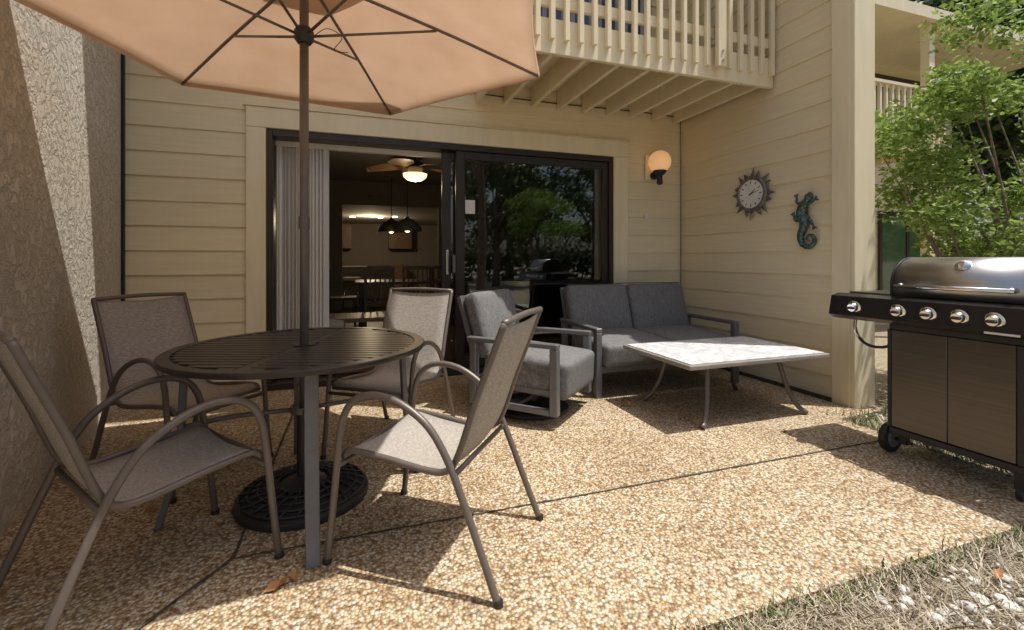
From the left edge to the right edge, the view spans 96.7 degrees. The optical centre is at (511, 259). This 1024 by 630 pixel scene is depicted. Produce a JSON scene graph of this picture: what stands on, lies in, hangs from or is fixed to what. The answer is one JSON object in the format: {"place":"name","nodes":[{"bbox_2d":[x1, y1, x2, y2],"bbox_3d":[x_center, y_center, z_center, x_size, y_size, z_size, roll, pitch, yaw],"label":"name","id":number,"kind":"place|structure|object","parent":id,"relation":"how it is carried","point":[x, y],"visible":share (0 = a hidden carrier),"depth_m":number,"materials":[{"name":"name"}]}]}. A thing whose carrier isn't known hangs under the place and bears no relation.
{"place":"outdoors","nodes":[
{"label":"outdoors","id":0,"kind":"place"},
{"bbox_2d":[275,307,385,379],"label":"interior floor","id":1,"kind":"structure","parent":0,"point":[370,324],"depth_m":7.69,"materials":[{"name":"brown wood"}]},
{"bbox_2d":[329,265,356,326],"bbox_3d":[-2.795,0.590,7.500,0.440,1.000,0.440,0,0,-19],"label":"dining room chair","id":2,"kind":"object","parent":1,"relation":"on","point":[337,298],"visible":0.48,"depth_m":7.38,"materials":[{"name":"brown wood"}]},
{"bbox_2d":[343,277,360,306],"bbox_3d":[-3.532,0.736,9.995,0.400,0.712,0.400,0,0,-19],"label":"bar stool","id":3,"kind":"object","parent":1,"relation":"on","point":[346,279],"visible":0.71,"depth_m":9.84,"materials":[{"name":"brown wood"}]},
{"bbox_2d":[329,312,384,322],"bbox_3d":[-1.792,0.885,5.622,1.000,0.410,0.600,0,0,-19],"label":"coffee bench","id":4,"kind":"object","parent":1,"relation":"on","point":[362,317],"visible":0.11,"depth_m":5.40,"materials":[{"name":"brown wood"}]},
{"bbox_2d":[343,225,411,291],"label":"kitchen cabinets","id":5,"kind":"object","parent":1,"relation":"on","point":[399,240],"visible":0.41,"depth_m":13.99,"materials":[{"name":"brown wood"}]},
{"bbox_2d":[364,266,394,326],"bbox_3d":[-2.050,0.590,7.013,0.440,1.000,0.440,0,0,-19],"label":"dining room chair","id":6,"kind":"object","parent":1,"relation":"on","point":[375,299],"visible":0.59,"depth_m":6.81,"materials":[{"name":"brown wood"}]},
{"bbox_2d":[355,279,440,326],"bbox_3d":[-1.848,0.720,7.820,1.600,0.740,1.000,0,0,-19],"label":"dining table","id":7,"kind":"object","parent":1,"relation":"on","point":[360,283],"visible":0.5,"depth_m":7.25,"materials":[{"name":"brown wood"}]},
{"bbox_2d":[402,266,431,292],"bbox_3d":[-1.513,0.590,7.141,0.440,1.000,0.440,0,0,-19],"label":"dining room chair","id":8,"kind":"object","parent":1,"relation":"on","point":[418,268],"visible":0.3,"depth_m":6.94,"materials":[{"name":"brown wood"}]},
{"bbox_2d":[432,266,440,292],"bbox_3d":[-1.103,0.590,7.332,0.440,1.000,0.440,0,0,-19],"label":"dining room chair","id":9,"kind":"object","parent":1,"relation":"on","point":[434,268],"visible":0.08,"depth_m":7.07,"materials":[{"name":"brown wood"}]},
{"bbox_2d":[329,319,344,326],"bbox_3d":[-2.269,0.695,5.144,0.710,0.790,0.600,0,0,-19],"label":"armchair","id":10,"kind":"object","parent":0,"point":[336,323],"visible":0.03,"depth_m":5.00,"materials":[{"name":"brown fabric"}]},
{"bbox_2d":[343,266,391,307],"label":"kitchen island","id":11,"kind":"structure","parent":0,"point":[353,271],"depth_m":10.45,"materials":[{"name":"brown wood"}]},
{"bbox_2d":[295,148,440,185],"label":"interior ceiling","id":12,"kind":"structure","parent":0,"point":[347,166],"depth_m":7.91,"materials":[{"name":"brown paint"}]},
{"bbox_2d":[377,178,404,232],"bbox_3d":[-2.310,-1.040,8.719,0.520,1.060,0.520,0,0,-19],"label":"pendant lamp","id":13,"kind":"object","parent":12,"relation":"hanging from","point":[387,226],"visible":0.9,"depth_m":8.55,"materials":[{"name":"metal"}]},
{"bbox_2d":[366,157,440,181],"bbox_3d":[-1.320,-1.305,6.146,1.239,0.510,1.192,0,0,-19],"label":"ceiling fan","id":14,"kind":"object","parent":12,"relation":"hanging from","point":[412,170],"visible":0.73,"depth_m":6.01,"materials":[{"name":"brown wood"}]},
{"bbox_2d":[393,180,421,231],"bbox_3d":[-1.935,-1.040,8.423,0.520,1.060,0.520,0,0,-19],"label":"pendant lamp","id":15,"kind":"object","parent":12,"relation":"hanging from","point":[407,224],"visible":0.98,"depth_m":8.26,"materials":[{"name":"black metal"}]},
{"bbox_2d":[329,180,440,313],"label":"interior walls","id":16,"kind":"structure","parent":0,"point":[369,244],"depth_m":9.55,"materials":[{"name":"beige paint"}]},
{"bbox_2d":[276,140,440,329],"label":"vertical blinds","id":17,"kind":"object","parent":16,"relation":"attached to","point":[287,235],"visible":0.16,"depth_m":4.29,"materials":[{"name":"fabric"}]},
{"bbox_2d":[343,205,437,225],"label":"kitchen soffit","id":18,"kind":"structure","parent":16,"relation":"attached to","point":[372,214],"depth_m":11.34,"materials":[{"name":"beige paint"}]},
{"bbox_2d":[246,105,627,391],"bbox_3d":[-0.503,-0.095,4.579,3.825,2.490,0.062,0,0,-19],"label":"door casing","id":19,"kind":"object","parent":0,"point":[260,120],"depth_m":4.27,"materials":[{"name":"beige wood"}]},
{"bbox_2d":[453,255,455,272],"bbox_3d":[-0.582,0.040,4.570,0.030,0.180,0.012,0,0,-19],"label":"door lock","id":20,"kind":"object","parent":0,"point":[454,263],"depth_m":4.57,"materials":[{"name":"grey metal"}]},
{"bbox_2d":[0,367,1023,629],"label":"patio","id":21,"kind":"structure","parent":0,"point":[818,503],"depth_m":1.96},
{"bbox_2d":[0,330,283,629],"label":"patio chair","id":22,"kind":"object","parent":21,"relation":"on","point":[159,462],"visible":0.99,"depth_m":1.56,"materials":[{"name":"fabric"}]},
{"bbox_2d":[89,292,272,503],"bbox_3d":[-1.838,0.675,2.537,0.734,0.959,0.572,0,0,21],"label":"patio chair","id":23,"kind":"object","parent":21,"relation":"on","point":[136,338],"visible":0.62,"depth_m":2.55,"materials":[{"name":"fabric"}]},
{"bbox_2d":[125,56,245,381],"bbox_3d":[-2.754,-1.450,3.820,0.925,5.200,0.019,0,0,-19],"label":"back siding","id":24,"kind":"object","parent":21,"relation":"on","point":[185,188],"visible":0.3,"depth_m":3.83,"materials":[{"name":"paint"}]},
{"bbox_2d":[153,327,423,569],"bbox_3d":[-1.011,0.779,2.213,1.156,0.742,1.156,0,0,-19],"label":"patio table","id":25,"kind":"object","parent":21,"relation":"on","point":[275,354],"visible":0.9,"depth_m":1.94,"materials":[{"name":"metal"}]},
{"bbox_2d":[232,415,368,532],"bbox_3d":[-1.011,0.945,2.213,0.600,0.410,0.600,0,0,-19],"label":"umbrella base","id":26,"kind":"object","parent":21,"relation":"on","point":[250,509],"visible":0.68,"depth_m":2.10,"materials":[{"name":"black plastic"}]},
{"bbox_2d":[14,0,539,407],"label":"patio umbrella","id":27,"kind":"object","parent":26,"relation":"in","point":[388,57],"visible":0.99,"depth_m":2.58,"materials":[{"name":"fabric"}]},
{"bbox_2d":[320,287,454,470],"bbox_3d":[-0.740,0.675,2.900,0.572,0.959,0.734,0,0,15],"label":"patio chair","id":28,"kind":"object","parent":21,"relation":"on","point":[426,316],"visible":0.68,"depth_m":3.08,"materials":[{"name":"fabric"}]},
{"bbox_2d":[322,306,542,609],"bbox_3d":[-0.284,0.675,1.872,0.734,0.959,0.572,0,0,18],"label":"patio chair","id":29,"kind":"object","parent":21,"relation":"on","point":[428,442],"visible":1,"depth_m":1.73,"materials":[{"name":"fabric"}]},
{"bbox_2d":[457,288,593,419],"bbox_3d":[0.119,0.693,3.549,0.913,0.914,0.720,0,0,28],"label":"swivel armchair","id":30,"kind":"object","parent":21,"relation":"on","point":[552,378],"visible":0.72,"depth_m":3.36,"materials":[{"name":"fabric"}]},
{"bbox_2d":[143,401,1002,619],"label":"fallen leaves","id":31,"kind":"object","parent":21,"relation":"on","point":[273,585],"visible":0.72,"depth_m":1.64,"materials":[{"name":"brown plant"}]},
{"bbox_2d":[560,282,738,398],"bbox_3d":[1.281,0.693,4.383,1.500,0.914,0.912,0,0,-19],"label":"loveseat","id":32,"kind":"object","parent":21,"relation":"on","point":[614,318],"visible":0.71,"depth_m":4.43,"materials":[{"name":"fabric"}]},
{"bbox_2d":[623,336,829,429],"bbox_3d":[1.631,0.920,3.548,1.260,0.466,0.800,0,0,-19],"label":"coffee table","id":33,"kind":"object","parent":21,"relation":"on","point":[707,355],"visible":1,"depth_m":3.39,"materials":[{"name":"stone"}]},
{"bbox_2d":[682,0,831,397],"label":"side siding","id":34,"kind":"object","parent":21,"relation":"on","point":[765,275],"visible":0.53,"depth_m":4.24,"materials":[{"name":"paint"}]},
{"bbox_2d":[732,168,774,218],"bbox_3d":[2.329,-0.640,4.427,0.036,0.530,0.530,0,0,-19],"label":"wall clock","id":35,"kind":"object","parent":34,"relation":"attached to","point":[753,192],"depth_m":4.41,"materials":[{"name":"metal"}]},
{"bbox_2d":[719,367,831,401],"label":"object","id":36,"kind":"object","parent":21,"relation":"on","point":[809,393],"visible":0.64,"depth_m":4.11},
{"bbox_2d":[829,257,1023,501],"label":"barbecue grill","id":37,"kind":"object","parent":21,"relation":"on","point":[954,346],"visible":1,"depth_m":2.40,"materials":[{"name":"metal"}]},
{"bbox_2d":[891,329,1017,463],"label":"cart doors","id":38,"kind":"structure","parent":37,"relation":"in","point":[960,392],"depth_m":2.39,"materials":[{"name":"metal"}]},
{"bbox_2d":[680,122,680,283],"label":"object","id":39,"kind":"object","parent":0,"point":[680,202],"visible":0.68,"depth_m":5.40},
{"bbox_2d":[648,324,1023,629],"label":"ground","id":40,"kind":"structure","parent":0,"point":[880,369],"depth_m":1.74,"materials":[{"name":"beige plant"}]},
{"bbox_2d":[0,0,120,537],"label":"stucco wall","id":41,"kind":"structure","parent":40,"relation":"on","point":[60,175],"depth_m":2.40,"materials":[{"name":"beige paint"}]},
{"bbox_2d":[121,54,124,300],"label":"corner trim","id":42,"kind":"structure","parent":41,"relation":"attached to","point":[122,174],"depth_m":3.65,"materials":[{"name":"black plastic"}]},
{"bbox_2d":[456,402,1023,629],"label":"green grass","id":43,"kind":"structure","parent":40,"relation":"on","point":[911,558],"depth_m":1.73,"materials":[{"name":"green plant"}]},
{"bbox_2d":[850,0,874,407],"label":"corner post","id":44,"kind":"object","parent":40,"relation":"on","point":[862,175],"visible":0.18,"depth_m":3.55,"materials":[{"name":"paint"}]},
{"bbox_2d":[832,0,849,406],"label":"post trim","id":45,"kind":"structure","parent":44,"relation":"attached to","point":[840,190],"depth_m":3.60,"materials":[{"name":"paint"}]},
{"bbox_2d":[920,22,934,256],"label":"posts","id":46,"kind":"object","parent":40,"relation":"on","point":[926,60],"visible":0.21,"depth_m":6.93,"materials":[{"name":"paint"}]},
{"bbox_2d":[927,0,942,8],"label":"tree","id":47,"kind":"object","parent":40,"relation":"on","point":[936,3],"depth_m":14.10,"materials":[{"name":"green plant"}]},
{"bbox_2d":[860,408,1023,629],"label":"pebbles","id":48,"kind":"object","parent":40,"relation":"on","point":[968,605],"visible":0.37,"depth_m":1.53,"materials":[{"name":"white stone"}]},
{"bbox_2d":[875,0,1023,256],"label":"bush","id":49,"kind":"object","parent":40,"relation":"on","point":[964,93],"visible":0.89,"depth_m":3.84,"materials":[{"name":"green plant"}]},
{"bbox_2d":[909,0,1023,214],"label":"tree","id":50,"kind":"object","parent":40,"relation":"on","point":[1005,153],"visible":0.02,"depth_m":14.50,"materials":[{"name":"green plant"}]},
{"bbox_2d":[940,0,1023,195],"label":"tree","id":51,"kind":"object","parent":40,"relation":"on","point":[1008,124],"visible":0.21,"depth_m":13.13,"materials":[{"name":"green plant"}]},
{"bbox_2d":[960,132,1023,252],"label":"tree","id":52,"kind":"object","parent":40,"relation":"on","point":[1004,158],"depth_m":18.18,"materials":[{"name":"green plant"}]},
{"bbox_3d":[-0.626,-1.400,4.623,5.970,5.300,0.140,0,0,-19],"label":"back wall","id":53,"kind":"object","parent":40,"relation":"on","visible":0},
{"bbox_2d":[246,87,626,139],"bbox_3d":[-0.504,-2.695,4.580,3.825,2.710,0.019,0,0,-19],"label":"back siding","id":54,"kind":"object","parent":53,"relation":"attached to","point":[496,112],"visible":0.26,"depth_m":4.76,"materials":[{"name":"paint"}]},
{"bbox_2d":[266,128,612,390],"bbox_3d":[-0.536,-0.004,4.637,3.488,2.309,0.210,0,0,-19],"label":"door frame","id":55,"kind":"object","parent":53,"relation":"attached to","point":[273,136],"visible":0.55,"depth_m":4.23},
{"bbox_2d":[242,103,629,141],"bbox_3d":[-0.500,-1.345,4.562,3.870,0.009,0.055,0,0,-19],"label":"drip cap","id":56,"kind":"object","parent":55,"relation":"on","point":[244,104],"visible":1,"depth_m":4.44,"materials":[{"name":"paint"}]},
{"bbox_2d":[441,152,454,362],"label":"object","id":57,"kind":"object","parent":55,"relation":"in","point":[447,158],"depth_m":4.61,"materials":[{"name":"black metal"}]},
{"bbox_2d":[446,250,448,274],"bbox_3d":[-0.655,0.025,4.591,0.025,0.250,0.038,0,0,-19],"label":"door handle","id":58,"kind":"object","parent":57,"relation":"attached to","point":[447,262],"visible":1,"depth_m":4.57,"materials":[{"name":"silver metal"}]},
{"bbox_2d":[451,161,454,356],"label":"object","id":59,"kind":"object","parent":55,"relation":"attached to","point":[452,254],"visible":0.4,"depth_m":4.65,"materials":[{"name":"black metal"}]},
{"bbox_2d":[455,151,607,366],"bbox_3d":[0.253,-0.005,4.877,1.738,2.190,0.040,0,0,-19],"label":"door panel fixed","id":60,"kind":"object","parent":55,"relation":"in","point":[461,358],"depth_m":4.61,"materials":[{"name":"black metal"}]},
{"bbox_2d":[465,160,601,355],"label":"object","id":61,"kind":"object","parent":55,"relation":"attached to","point":[533,236],"visible":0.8,"depth_m":4.87,"materials":[{"name":"black"}]},
{"bbox_2d":[465,200,474,213],"bbox_3d":[-0.427,-0.540,4.643,0.100,0.140,0.004,0,0,-19],"label":"door sticker","id":62,"kind":"object","parent":61,"relation":"attached to","point":[469,206],"depth_m":4.64,"materials":[{"name":"white paper"}]},
{"bbox_2d":[475,15,772,102],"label":"balcony fascia","id":63,"kind":"structure","parent":53,"relation":"attached to","point":[586,50],"depth_m":3.77,"materials":[{"name":"beige wood"}]},
{"bbox_2d":[474,93,673,116],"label":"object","id":64,"kind":"object","parent":63,"relation":"attached to","point":[568,104],"visible":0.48,"depth_m":4.87,"materials":[{"name":"beige wood"}]},
{"bbox_2d":[504,53,757,123],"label":"balcony joists","id":65,"kind":"object","parent":63,"relation":"attached to","point":[659,94],"visible":0.58,"depth_m":4.51,"materials":[{"name":"beige wood"}]},
{"bbox_2d":[524,56,620,94],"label":"balcony deck","id":66,"kind":"structure","parent":65,"relation":"on","point":[548,65],"depth_m":4.40,"materials":[{"name":"beige wood"}]},
{"bbox_2d":[534,0,774,76],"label":"balcony pickets","id":67,"kind":"object","parent":63,"relation":"attached to","point":[647,29],"visible":0.88,"depth_m":3.85,"materials":[{"name":"beige wood"}]},
{"bbox_2d":[533,0,768,49],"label":"balcony rail","id":68,"kind":"object","parent":67,"relation":"attached to","point":[574,7],"visible":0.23,"depth_m":3.76,"materials":[{"name":"beige wood"}]},
{"bbox_2d":[715,0,725,67],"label":"balcony posts","id":69,"kind":"object","parent":63,"relation":"attached to","point":[720,26],"visible":0.52,"depth_m":3.92,"materials":[{"name":"beige wood"}]},
{"bbox_3d":[0.702,-2.860,4.957,1.900,1.980,0.015,0,0,-19],"label":"upper window frame","id":70,"kind":"object","parent":63,"relation":"on","visible":0},
{"bbox_2d":[533,0,643,34],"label":"blinds","id":71,"kind":"object","parent":70,"relation":"attached to","point":[544,14],"visible":0.12,"depth_m":5.03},
{"bbox_2d":[541,0,639,34],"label":"window glass","id":72,"kind":"object","parent":70,"relation":"attached to","point":[558,17],"depth_m":5.05,"materials":[{"name":"grey glass"}]},
{"bbox_2d":[627,0,681,284],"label":"back siding","id":73,"kind":"object","parent":53,"relation":"attached to","point":[654,247],"visible":0.44,"depth_m":5.31,"materials":[{"name":"paint"}]},
{"bbox_2d":[645,150,670,184],"bbox_3d":[1.669,-1.042,5.156,0.249,0.385,0.265,0,0,-19],"label":"wall lamp","id":74,"kind":"object","parent":73,"relation":"attached to","point":[657,164],"visible":1,"depth_m":5.09,"materials":[{"name":"glass"}]},
{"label":"walls","id":75,"kind":"object","parent":40,"relation":"on","visible":0},
{"bbox_2d":[875,137,940,165],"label":"balcony","id":76,"kind":"structure","parent":75,"relation":"attached to","point":[879,162],"depth_m":7.44,"materials":[{"name":"paint"}]},
{"bbox_2d":[875,81,945,146],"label":"pickets","id":77,"kind":"object","parent":76,"relation":"on","point":[891,94],"visible":0.09,"depth_m":6.44,"materials":[{"name":"paint"}]},
{"bbox_2d":[875,78,926,112],"bbox_3d":[4.239,-2.490,6.766,4.360,0.040,1.430,0,0,-19],"label":"rail","id":78,"kind":"object","parent":77,"relation":"on","point":[890,82],"depth_m":6.45,"materials":[{"name":"paint"}]},
{"bbox_2d":[875,64,951,322],"bbox_3d":[5.288,-1.225,7.896,7.330,4.750,0.020,0,0,-19],"label":"wall siding","id":79,"kind":"object","parent":75,"relation":"attached to","point":[896,72],"depth_m":8.46,"materials":[{"name":"paint"}]},
{"bbox_2d":[878,211,912,289],"bbox_3d":[7.468,0.075,8.596,1.550,1.950,0.033,0,0,-19],"label":"window frame","id":80,"kind":"object","parent":79,"relation":"attached to","point":[880,253],"visible":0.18,"depth_m":8.35,"materials":[{"name":"beige wood"}]},
{"bbox_2d":[883,215,919,289],"bbox_3d":[7.467,0.075,8.599,1.550,1.950,0.001,0,0,-19],"label":"window glass","id":81,"kind":"object","parent":80,"relation":"in","point":[894,245],"visible":0.2,"depth_m":8.48,"materials":[{"name":"glass"}]},
{"bbox_2d":[875,73,919,161],"bbox_3d":[7.302,-2.625,8.540,1.500,1.550,0.033,0,0,-19],"label":"window frame","id":82,"kind":"object","parent":79,"relation":"attached to","point":[896,79],"visible":0.29,"depth_m":8.47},
{"bbox_2d":[875,0,1023,75],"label":"eave","id":83,"kind":"object","parent":75,"relation":"on","point":[897,34],"visible":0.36,"depth_m":7.54,"materials":[{"name":"paint"}]},
{"bbox_3d":[2.431,-1.400,4.573,0.188,5.300,1.910,0,0,-19],"label":"side wall","id":84,"kind":"object","parent":40,"relation":"on","visible":0},
{"bbox_2d":[790,192,818,248],"bbox_3d":[2.505,-0.333,3.897,0.096,0.487,0.259,0,0,-19],"label":"lizard wall ornament","id":85,"kind":"object","parent":84,"relation":"attached to","point":[802,218],"visible":1,"depth_m":3.88,"materials":[{"name":"metal"}]},
{"bbox_2d":[882,87,917,160],"bbox_3d":[7.301,-2.625,8.543,1.500,1.550,0.001,0,0,-19],"label":"window glass","id":86,"kind":"object","parent":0,"point":[894,102],"depth_m":8.43,"materials":[{"name":"glass"}]},
{"bbox_2d":[952,173,1023,252],"label":"sky","id":87,"kind":"structure","parent":0,"point":[969,173],"materials":[{"name":"white"}]}
]}

